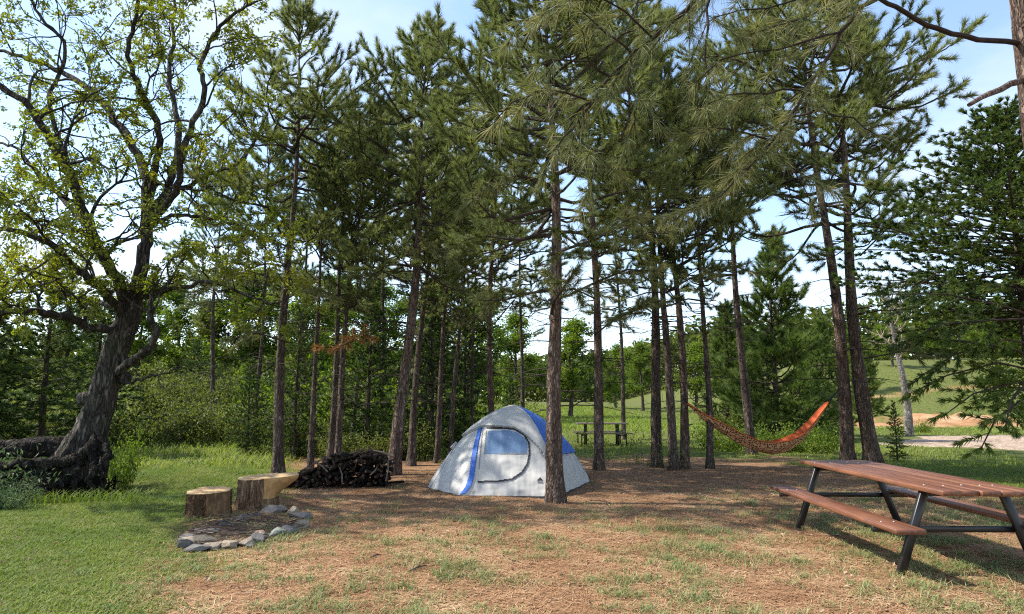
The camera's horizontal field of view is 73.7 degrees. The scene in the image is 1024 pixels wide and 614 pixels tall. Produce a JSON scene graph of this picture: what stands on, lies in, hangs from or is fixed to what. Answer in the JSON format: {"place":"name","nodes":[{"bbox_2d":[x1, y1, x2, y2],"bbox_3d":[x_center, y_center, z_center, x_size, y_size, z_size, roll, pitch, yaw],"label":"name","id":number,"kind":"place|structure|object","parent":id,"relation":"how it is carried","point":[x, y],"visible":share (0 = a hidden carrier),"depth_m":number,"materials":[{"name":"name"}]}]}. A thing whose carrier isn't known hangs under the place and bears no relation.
{"place":"outdoors","nodes":[
{"label":"outdoors","id":0,"kind":"place"},
{"bbox_2d":[0,358,1023,613],"bbox_3d":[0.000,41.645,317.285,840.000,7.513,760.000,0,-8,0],"label":"ground","id":1,"kind":"structure","parent":0,"point":[952,422],"depth_m":8.19,"materials":[{"name":"brown soil"}]},
{"bbox_2d":[0,472,46,511],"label":"shrub","id":2,"kind":"object","parent":1,"relation":"on","point":[16,503],"visible":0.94,"depth_m":9.56,"materials":[{"name":"green plant"}]},
{"bbox_2d":[0,288,60,439],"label":"cedar tree","id":3,"kind":"object","parent":1,"relation":"on","point":[6,378],"visible":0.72,"depth_m":17.56,"materials":[{"name":"green plant"}]},
{"bbox_2d":[0,443,70,502],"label":"shrub","id":4,"kind":"object","parent":1,"relation":"on","point":[16,483],"visible":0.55,"depth_m":10.39,"materials":[{"name":"green plant"}]},
{"bbox_2d":[0,262,114,437],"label":"cedar tree","id":5,"kind":"object","parent":1,"relation":"on","point":[45,390],"visible":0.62,"depth_m":18.30,"materials":[{"name":"green plant"}]},
{"bbox_2d":[14,285,110,390],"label":"leafy tree","id":6,"kind":"object","parent":1,"relation":"on","point":[60,352],"visible":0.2,"depth_m":43.66,"materials":[{"name":"green plant"}]},
{"bbox_2d":[0,373,135,440],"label":"shrub","id":7,"kind":"object","parent":1,"relation":"on","point":[47,424],"visible":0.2,"depth_m":20.91,"materials":[{"name":"green plant"}]},
{"bbox_2d":[1,486,154,505],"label":"tall grass","id":8,"kind":"structure","parent":1,"relation":"on","point":[119,496],"depth_m":10.23,"materials":[{"name":"green plant"}]},
{"bbox_2d":[48,281,151,435],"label":"cedar tree","id":9,"kind":"object","parent":1,"relation":"on","point":[99,342],"visible":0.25,"depth_m":20.89,"materials":[{"name":"green plant"}]},
{"bbox_2d":[107,422,152,491],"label":"shrub","id":10,"kind":"object","parent":1,"relation":"on","point":[129,465],"visible":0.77,"depth_m":12.92,"materials":[{"name":"green plant"}]},
{"bbox_2d":[80,290,189,388],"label":"leafy tree","id":11,"kind":"object","parent":1,"relation":"on","point":[159,351],"visible":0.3,"depth_m":43.83,"materials":[{"name":"green plant"}]},
{"bbox_2d":[67,393,222,446],"bbox_3d":[-11.043,3.420,20.722,4.465,1.665,4.453,0,-8,0],"label":"shrub","id":12,"kind":"object","parent":1,"relation":"on","point":[171,432],"visible":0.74,"depth_m":20.50,"materials":[{"name":"green plant"}]},
{"bbox_2d":[0,0,334,500],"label":"oak tree","id":13,"kind":"object","parent":1,"relation":"on","point":[82,454],"visible":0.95,"depth_m":11.12,"materials":[{"name":"green plant"}]},
{"bbox_2d":[119,368,226,422],"bbox_3d":[-13.374,3.481,26.870,3.864,2.249,4.123,4,-9,-24],"label":"shrub","id":14,"kind":"object","parent":1,"relation":"on","point":[143,404],"visible":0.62,"depth_m":26.30,"materials":[{"name":"green plant"}]},
{"bbox_2d":[143,271,225,380],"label":"leafy tree","id":15,"kind":"object","parent":1,"relation":"on","point":[175,298],"visible":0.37,"depth_m":51.34,"materials":[{"name":"green plant"}]},
{"bbox_2d":[175,337,220,393],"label":"tree","id":16,"kind":"object","parent":1,"relation":"on","point":[195,353],"visible":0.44,"depth_m":35.88,"materials":[{"name":"green plant"}]},
{"bbox_2d":[134,355,274,405],"bbox_3d":[-15.241,3.732,33.808,6.526,2.433,6.508,-5,-9,31],"label":"shrub","id":17,"kind":"object","parent":1,"relation":"on","point":[229,392],"visible":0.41,"depth_m":32.71,"materials":[{"name":"green plant"}]},
{"bbox_2d":[160,264,253,391],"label":"leafy tree","id":18,"kind":"object","parent":1,"relation":"on","point":[206,330],"visible":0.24,"depth_m":45.38,"materials":[{"name":"green plant"}]},
{"bbox_2d":[184,486,232,518],"bbox_3d":[-3.969,2.578,8.944,0.593,0.399,0.595,0,-8,0],"label":"tree stump","id":19,"kind":"object","parent":1,"relation":"on","point":[206,501],"visible":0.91,"depth_m":8.73,"materials":[{"name":"brown wood"}]},
{"bbox_2d":[161,140,258,423],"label":"pine tree","id":20,"kind":"object","parent":1,"relation":"on","point":[188,270],"visible":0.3,"depth_m":26.22,"materials":[{"name":"green plant"}]},
{"bbox_2d":[173,403,271,443],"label":"shrub","id":21,"kind":"object","parent":1,"relation":"on","point":[214,432],"visible":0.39,"depth_m":20.82,"materials":[{"name":"green plant"}]},
{"bbox_2d":[174,516,302,549],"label":"ash","id":22,"kind":"object","parent":1,"relation":"on","point":[236,537],"visible":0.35,"depth_m":7.85},
{"bbox_2d":[173,511,304,543],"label":"twig litter","id":23,"kind":"object","parent":22,"relation":"on","point":[223,525],"visible":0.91,"depth_m":7.98,"materials":[{"name":"brown plant"}]},
{"bbox_2d":[224,358,272,451],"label":"cedar tree","id":24,"kind":"object","parent":1,"relation":"on","point":[257,439],"visible":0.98,"depth_m":18.75,"materials":[{"name":"green plant"}]},
{"bbox_2d":[188,257,311,389],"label":"leafy tree","id":25,"kind":"object","parent":1,"relation":"on","point":[267,348],"visible":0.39,"depth_m":45.04,"materials":[{"name":"green plant"}]},
{"bbox_2d":[189,383,325,445],"bbox_3d":[-7.629,3.265,20.682,3.574,1.949,3.349,-3,-8,22],"label":"shrub","id":26,"kind":"object","parent":1,"relation":"on","point":[234,417],"visible":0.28,"depth_m":20.34,"materials":[{"name":"green plant"}]},
{"bbox_2d":[205,114,324,435],"bbox_3d":[-7.845,-0.964,21.394,3.649,10.542,3.538,-4,-9,29],"label":"pine tree","id":27,"kind":"object","parent":1,"relation":"on","point":[281,158],"visible":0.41,"depth_m":21.33,"materials":[{"name":"green plant"}]},
{"bbox_2d":[233,472,298,510],"bbox_3d":[-3.480,2.610,9.647,0.847,0.515,0.613,4,-9,-25],"label":"tree stump","id":28,"kind":"object","parent":1,"relation":"on","point":[258,492],"visible":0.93,"depth_m":9.44,"materials":[{"name":"brown wood"}]},
{"bbox_2d":[232,354,333,426],"bbox_3d":[-8.333,3.127,24.868,3.638,2.791,3.878,2,-8,-12],"label":"shrub","id":29,"kind":"object","parent":1,"relation":"on","point":[270,386],"visible":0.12,"depth_m":24.19,"materials":[{"name":"green plant"}]},
{"bbox_2d":[246,302,329,458],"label":"cedar tree","id":30,"kind":"object","parent":1,"relation":"on","point":[296,407],"visible":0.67,"depth_m":17.78,"materials":[{"name":"green plant"}]},
{"bbox_2d":[174,0,403,473],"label":"pine tree","id":31,"kind":"object","parent":1,"relation":"on","point":[301,10],"visible":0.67,"depth_m":14.03,"materials":[{"name":"green plant"}]},
{"bbox_2d":[256,86,340,429],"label":"pine tree","id":32,"kind":"object","parent":1,"relation":"on","point":[315,133],"visible":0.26,"depth_m":22.31,"materials":[{"name":"green plant"}]},
{"bbox_2d":[258,270,354,391],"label":"leafy tree","id":33,"kind":"object","parent":1,"relation":"on","point":[327,321],"visible":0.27,"depth_m":42.05,"materials":[{"name":"green plant"}]},
{"bbox_2d":[260,408,357,456],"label":"shrub","id":34,"kind":"object","parent":1,"relation":"on","point":[302,438],"visible":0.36,"depth_m":18.33,"materials":[{"name":"green plant"}]},
{"bbox_2d":[269,130,362,468],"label":"pine tree","id":35,"kind":"object","parent":1,"relation":"on","point":[302,206],"visible":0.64,"depth_m":14.76,"materials":[{"name":"green plant"}]},
{"bbox_2d":[272,353,397,434],"bbox_3d":[-6.161,3.061,23.766,3.852,2.956,4.107,-3,-8,18],"label":"shrub","id":36,"kind":"object","parent":1,"relation":"on","point":[325,414],"visible":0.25,"depth_m":23.17,"materials":[{"name":"green plant"}]},
{"bbox_2d":[294,87,385,456],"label":"pine tree","id":37,"kind":"object","parent":1,"relation":"on","point":[332,425],"visible":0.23,"depth_m":15.48,"materials":[{"name":"green plant"}]},
{"bbox_2d":[310,269,389,386],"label":"leafy tree","id":38,"kind":"object","parent":1,"relation":"on","point":[331,333],"visible":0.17,"depth_m":47.98,"materials":[{"name":"green plant"}]},
{"bbox_2d":[315,425,407,456],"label":"shrub","id":39,"kind":"object","parent":1,"relation":"on","point":[363,445],"visible":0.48,"depth_m":16.64,"materials":[{"name":"green plant"}]},
{"bbox_2d":[309,67,414,452],"bbox_3d":[-3.452,-0.987,15.188,2.434,9.360,2.351,4,-9,-29],"label":"pine tree","id":40,"kind":"object","parent":1,"relation":"on","point":[380,202],"visible":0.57,"depth_m":14.95,"materials":[{"name":"green plant"}]},
{"bbox_2d":[310,109,423,433],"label":"pine tree","id":41,"kind":"object","parent":1,"relation":"on","point":[389,161],"visible":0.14,"depth_m":20.08,"materials":[{"name":"green plant"}]},
{"bbox_2d":[337,279,408,448],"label":"cedar tree","id":42,"kind":"object","parent":1,"relation":"on","point":[378,385],"visible":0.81,"depth_m":18.32,"materials":[{"name":"green plant"}]},
{"bbox_2d":[324,360,436,438],"bbox_3d":[-4.243,3.329,23.768,3.878,2.791,3.638,7,-10,-40],"label":"shrub","id":43,"kind":"object","parent":1,"relation":"on","point":[375,400],"visible":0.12,"depth_m":22.91,"materials":[{"name":"green plant"}]},
{"bbox_2d":[342,277,433,391],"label":"leafy tree","id":44,"kind":"object","parent":1,"relation":"on","point":[392,315],"visible":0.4,"depth_m":41.57,"materials":[{"name":"green plant"}]},
{"bbox_2d":[339,98,444,431],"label":"pine tree","id":45,"kind":"object","parent":1,"relation":"on","point":[382,288],"visible":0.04,"depth_m":23.25,"materials":[{"name":"green plant"}]},
{"bbox_2d":[371,415,452,459],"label":"shrub","id":46,"kind":"object","parent":1,"relation":"on","point":[426,449],"visible":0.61,"depth_m":17.45,"materials":[{"name":"green plant"}]},
{"bbox_2d":[293,9,547,475],"bbox_3d":[-2.287,-1.574,14.550,5.033,10.323,5.351,-5,-10,35],"label":"pine tree","id":47,"kind":"object","parent":1,"relation":"on","point":[417,59],"visible":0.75,"depth_m":14.10,"materials":[{"name":"green plant"}]},
{"bbox_2d":[379,90,473,466],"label":"pine tree","id":48,"kind":"object","parent":1,"relation":"on","point":[411,458],"visible":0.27,"depth_m":16.53,"materials":[{"name":"green plant"}]},
{"bbox_2d":[386,285,475,454],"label":"cedar tree","id":49,"kind":"object","parent":1,"relation":"on","point":[448,371],"visible":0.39,"depth_m":19.23,"materials":[{"name":"green plant"}]},
{"bbox_2d":[377,277,492,397],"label":"leafy tree","id":50,"kind":"object","parent":1,"relation":"on","point":[402,343],"visible":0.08,"depth_m":46.02,"materials":[{"name":"green plant"}]},
{"bbox_2d":[388,136,486,444],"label":"pine tree","id":51,"kind":"object","parent":1,"relation":"on","point":[399,291],"visible":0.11,"depth_m":21.13,"materials":[{"name":"green plant"}]},
{"bbox_2d":[386,373,503,448],"bbox_3d":[-2.238,3.309,21.786,3.650,2.627,3.424,1,-8,-9],"label":"shrub","id":52,"kind":"object","parent":1,"relation":"on","point":[474,413],"visible":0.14,"depth_m":21.22,"materials":[{"name":"green plant"}]},
{"bbox_2d":[403,156,487,462],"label":"pine tree","id":53,"kind":"object","parent":1,"relation":"on","point":[437,451],"visible":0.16,"depth_m":16.86,"materials":[{"name":"green plant"}]},
{"bbox_2d":[421,130,503,454],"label":"pine tree","id":54,"kind":"object","parent":1,"relation":"on","point":[453,387],"visible":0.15,"depth_m":18.02,"materials":[{"name":"green plant"}]},
{"bbox_2d":[427,304,499,442],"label":"cedar tree","id":55,"kind":"object","parent":1,"relation":"on","point":[464,364],"visible":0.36,"depth_m":21.82,"materials":[{"name":"green plant"}]},
{"bbox_2d":[422,282,516,398],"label":"leafy tree","id":56,"kind":"object","parent":1,"relation":"on","point":[496,348],"visible":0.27,"depth_m":44.05,"materials":[{"name":"green plant"}]},
{"bbox_2d":[431,155,527,426],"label":"pine tree","id":57,"kind":"object","parent":1,"relation":"on","point":[502,276],"visible":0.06,"depth_m":20.90,"materials":[{"name":"green plant"}]},
{"bbox_2d":[444,381,516,423],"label":"shrub","id":58,"kind":"object","parent":1,"relation":"on","point":[502,404],"visible":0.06,"depth_m":25.21,"materials":[{"name":"green plant"}]},
{"bbox_2d":[438,3,550,413],"bbox_3d":[-0.359,-2.581,19.217,3.546,13.626,4.409,1,-8,-6],"label":"pine tree","id":59,"kind":"object","parent":1,"relation":"on","point":[508,257],"visible":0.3,"depth_m":18.94,"materials":[{"name":"green plant"}]},
{"bbox_2d":[427,405,590,498],"bbox_3d":[-0.013,2.515,12.401,2.652,1.462,3.393,-3,-8,19],"label":"tent","id":60,"kind":"object","parent":1,"relation":"on","point":[501,451],"visible":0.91,"depth_m":11.34,"materials":[{"name":"grey fabric"}]},
{"bbox_2d":[477,427,529,482],"bbox_3d":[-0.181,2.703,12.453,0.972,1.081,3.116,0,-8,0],"label":"door","id":61,"kind":"structure","parent":60,"relation":"in","point":[504,455],"depth_m":11.22,"materials":[{"name":"fabric"}]},
{"bbox_2d":[497,374,521,408],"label":"cedar tree","id":62,"kind":"object","parent":1,"relation":"on","point":[511,393],"visible":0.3,"depth_m":23.77,"materials":[{"name":"green plant"}]},
{"bbox_2d":[0,297,1022,403],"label":"wood","id":63,"kind":"object","parent":1,"relation":"on","point":[805,325],"visible":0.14,"depth_m":112.32,"materials":[{"name":"green plant"}]},
{"bbox_2d":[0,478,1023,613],"bbox_3d":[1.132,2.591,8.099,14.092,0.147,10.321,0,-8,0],"label":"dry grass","id":64,"kind":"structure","parent":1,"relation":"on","point":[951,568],"depth_m":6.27,"materials":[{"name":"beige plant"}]},
{"bbox_2d":[0,465,1023,613],"bbox_3d":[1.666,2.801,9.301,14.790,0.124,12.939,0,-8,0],"label":"pine litter","id":65,"kind":"object","parent":1,"relation":"on","point":[639,584],"visible":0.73,"depth_m":6.47,"materials":[{"name":"brown plant"}]},
{"bbox_2d":[1,362,1023,469],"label":"meadow grass","id":66,"kind":"structure","parent":1,"relation":"on","point":[587,414],"depth_m":21.58,"materials":[{"name":"green plant"}]},
{"bbox_2d":[481,307,546,405],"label":"leafy tree","id":67,"kind":"object","parent":1,"relation":"on","point":[529,361],"visible":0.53,"depth_m":49.82,"materials":[{"name":"green plant"}]},
{"bbox_2d":[477,149,574,407],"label":"pine tree","id":68,"kind":"object","parent":1,"relation":"on","point":[505,196],"visible":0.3,"depth_m":25.98,"materials":[{"name":"green plant"}]},
{"bbox_2d":[394,0,697,503],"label":"pine tree","id":69,"kind":"object","parent":1,"relation":"on","point":[555,490],"visible":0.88,"depth_m":10.23,"materials":[{"name":"green plant"}]},
{"bbox_2d":[524,313,620,416],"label":"leafy tree","id":70,"kind":"object","parent":1,"relation":"on","point":[570,378],"visible":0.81,"depth_m":51.56,"materials":[{"name":"green plant"}]},
{"bbox_2d":[469,0,680,470],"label":"pine tree","id":71,"kind":"object","parent":1,"relation":"on","point":[598,457],"visible":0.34,"depth_m":15.10,"materials":[{"name":"green plant"}]},
{"bbox_2d":[572,423,632,445],"bbox_3d":[3.094,4.401,23.621,1.900,0.770,1.620,0,-8,0],"label":"picnic table","id":72,"kind":"object","parent":1,"relation":"on","point":[617,433],"visible":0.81,"depth_m":23.39,"materials":[{"name":"black wood"}]},
{"bbox_2d":[592,341,633,408],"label":"leafy tree","id":73,"kind":"object","parent":1,"relation":"on","point":[617,352],"visible":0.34,"depth_m":69.72,"materials":[{"name":"green plant"}]},
{"bbox_2d":[578,415,662,461],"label":"shrub","id":74,"kind":"object","parent":1,"relation":"on","point":[608,458],"visible":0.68,"depth_m":17.22,"materials":[{"name":"green plant"}]},
{"bbox_2d":[581,155,661,439],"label":"pine tree","id":75,"kind":"object","parent":1,"relation":"on","point":[618,259],"visible":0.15,"depth_m":27.04,"materials":[{"name":"green plant"}]},
{"bbox_2d":[615,335,661,410],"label":"leafy tree","id":76,"kind":"object","parent":1,"relation":"on","point":[633,387],"visible":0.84,"depth_m":63.50,"materials":[{"name":"green plant"}]},
{"bbox_2d":[534,0,765,467],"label":"pine tree","id":77,"kind":"object","parent":1,"relation":"on","point":[655,421],"visible":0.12,"depth_m":15.92,"materials":[{"name":"green plant"}]},
{"bbox_2d":[581,44,762,470],"bbox_3d":[3.351,-1.284,15.290,3.928,9.951,5.120,-9,-11,44],"label":"pine tree","id":78,"kind":"object","parent":1,"relation":"on","point":[673,464],"visible":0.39,"depth_m":15.04,"materials":[{"name":"green plant"}]},
{"bbox_2d":[587,60,786,468],"bbox_3d":[3.578,-1.105,15.823,4.517,9.744,4.685,3,-9,-24],"label":"pine tree","id":79,"kind":"object","parent":1,"relation":"on","point":[684,425],"visible":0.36,"depth_m":15.21,"materials":[{"name":"green plant"}]},
{"bbox_2d":[660,339,723,411],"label":"leafy tree","id":80,"kind":"object","parent":1,"relation":"on","point":[695,349],"visible":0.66,"depth_m":59.58,"materials":[{"name":"green plant"}]},
{"bbox_2d":[640,94,766,468],"bbox_3d":[4.248,-0.904,15.026,2.566,9.092,3.394,-3,-8,18],"label":"pine tree","id":81,"kind":"object","parent":1,"relation":"on","point":[710,460],"visible":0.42,"depth_m":15.32,"materials":[{"name":"green plant"}]},
{"bbox_2d":[692,297,756,429],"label":"young pine tree","id":82,"kind":"object","parent":1,"relation":"on","point":[719,342],"visible":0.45,"depth_m":30.80,"materials":[{"name":"green plant"}]},
{"bbox_2d":[690,415,762,452],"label":"shrub","id":83,"kind":"object","parent":1,"relation":"on","point":[726,446],"visible":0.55,"depth_m":20.90,"materials":[{"name":"green plant"}]},
{"bbox_2d":[630,37,826,454],"bbox_3d":[6.577,-2.059,19.782,6.218,12.689,5.210,2,-9,-30],"label":"pine tree","id":84,"kind":"object","parent":1,"relation":"on","point":[747,410],"visible":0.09,"depth_m":19.52,"materials":[{"name":"green plant"}]},
{"bbox_2d":[692,403,781,436],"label":"shrub","id":85,"kind":"object","parent":1,"relation":"on","point":[723,418],"visible":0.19,"depth_m":29.20,"materials":[{"name":"green plant"}]},
{"bbox_2d":[463,0,1023,242],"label":"pine tree","id":86,"kind":"object","parent":1,"relation":"on","point":[692,8],"visible":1,"depth_m":5.18,"materials":[{"name":"green plant"}]},
{"bbox_2d":[708,226,838,440],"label":"young pine tree","id":87,"kind":"object","parent":1,"relation":"on","point":[782,350],"visible":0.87,"depth_m":26.56,"materials":[{"name":"green plant"}]},
{"bbox_2d":[739,414,822,452],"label":"shrub","id":88,"kind":"object","parent":1,"relation":"on","point":[764,436],"visible":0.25,"depth_m":20.23,"materials":[{"name":"green plant"}]},
{"bbox_2d":[738,403,838,438],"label":"shrub","id":89,"kind":"object","parent":1,"relation":"on","point":[780,426],"visible":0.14,"depth_m":26.89,"materials":[{"name":"green plant"}]},
{"bbox_2d":[769,415,855,453],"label":"shrub","id":90,"kind":"object","parent":1,"relation":"on","point":[817,445],"visible":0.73,"depth_m":19.68,"materials":[{"name":"green plant"}]},
{"bbox_2d":[799,315,857,434],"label":"young pine tree","id":91,"kind":"object","parent":1,"relation":"on","point":[820,355],"visible":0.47,"depth_m":29.68,"materials":[{"name":"green plant"}]},
{"bbox_2d":[670,0,991,459],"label":"pine tree","id":92,"kind":"object","parent":1,"relation":"on","point":[854,106],"visible":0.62,"depth_m":16.73,"materials":[{"name":"green plant"}]},
{"bbox_2d":[682,387,841,454],"bbox_3d":[5.956,2.586,15.607,4.355,1.548,0.628,2,-8,-14],"label":"hammock","id":93,"kind":"object","parent":92,"relation":"hanging from","point":[788,442],"visible":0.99,"depth_m":15.28,"materials":[{"name":"brown fabric"}]},
{"bbox_2d":[726,0,961,463],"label":"pine tree","id":94,"kind":"object","parent":1,"relation":"on","point":[871,450],"visible":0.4,"depth_m":16.39,"materials":[{"name":"green plant"}]},
{"bbox_2d":[849,340,889,416],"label":"young pine tree","id":95,"kind":"object","parent":1,"relation":"on","point":[874,383],"visible":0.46,"depth_m":43.38,"materials":[{"name":"green plant"}]},
{"bbox_2d":[863,261,918,435],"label":"bare tree","id":96,"kind":"object","parent":1,"relation":"on","point":[908,422],"visible":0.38,"depth_m":29.77,"materials":[{"name":"grey plant"}]},
{"bbox_2d":[869,314,914,366],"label":"leafy tree","id":97,"kind":"object","parent":1,"relation":"on","point":[887,331],"visible":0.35,"depth_m":70.16,"materials":[{"name":"green plant"}]},
{"bbox_2d":[770,460,1023,576],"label":"picnic table","id":98,"kind":"object","parent":1,"relation":"on","point":[933,487],"visible":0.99,"depth_m":6.48,"materials":[{"name":"brown wood"}]},
{"bbox_2d":[884,400,909,460],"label":"small conifer tree","id":99,"kind":"object","parent":1,"relation":"on","point":[896,442],"visible":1,"depth_m":17.49,"materials":[{"name":"green plant"}]},
{"bbox_2d":[898,417,933,432],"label":"shrub","id":100,"kind":"object","parent":1,"relation":"on","point":[922,428],"visible":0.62,"depth_m":32.15,"materials":[{"name":"green plant"}]},
{"bbox_2d":[819,93,1023,462],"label":"cedar tree","id":101,"kind":"object","parent":1,"relation":"on","point":[990,177],"visible":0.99,"depth_m":11.33,"materials":[{"name":"green plant"}]},
{"bbox_2d":[880,435,1023,450],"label":"gravel drive","id":102,"kind":"structure","parent":1,"relation":"on","point":[1007,442],"depth_m":24.95,"materials":[{"name":"grey gravel"}]},
{"bbox_2d":[962,316,998,359],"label":"leafy tree","id":103,"kind":"object","parent":1,"relation":"on","point":[973,334],"visible":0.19,"depth_m":78.21,"materials":[{"name":"green plant"}]},
{"bbox_2d":[966,309,1023,424],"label":"leafy tree","id":104,"kind":"object","parent":1,"relation":"on","point":[1013,353],"visible":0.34,"depth_m":14.42,"materials":[{"name":"green plant"}]},
{"bbox_2d":[0,459,1023,613],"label":"grass","id":105,"kind":"structure","parent":0,"point":[74,539],"depth_m":7.55,"materials":[{"name":"green plant"}]},
{"bbox_2d":[0,0,1023,400],"label":"sky","id":106,"kind":"structure","parent":0,"point":[990,66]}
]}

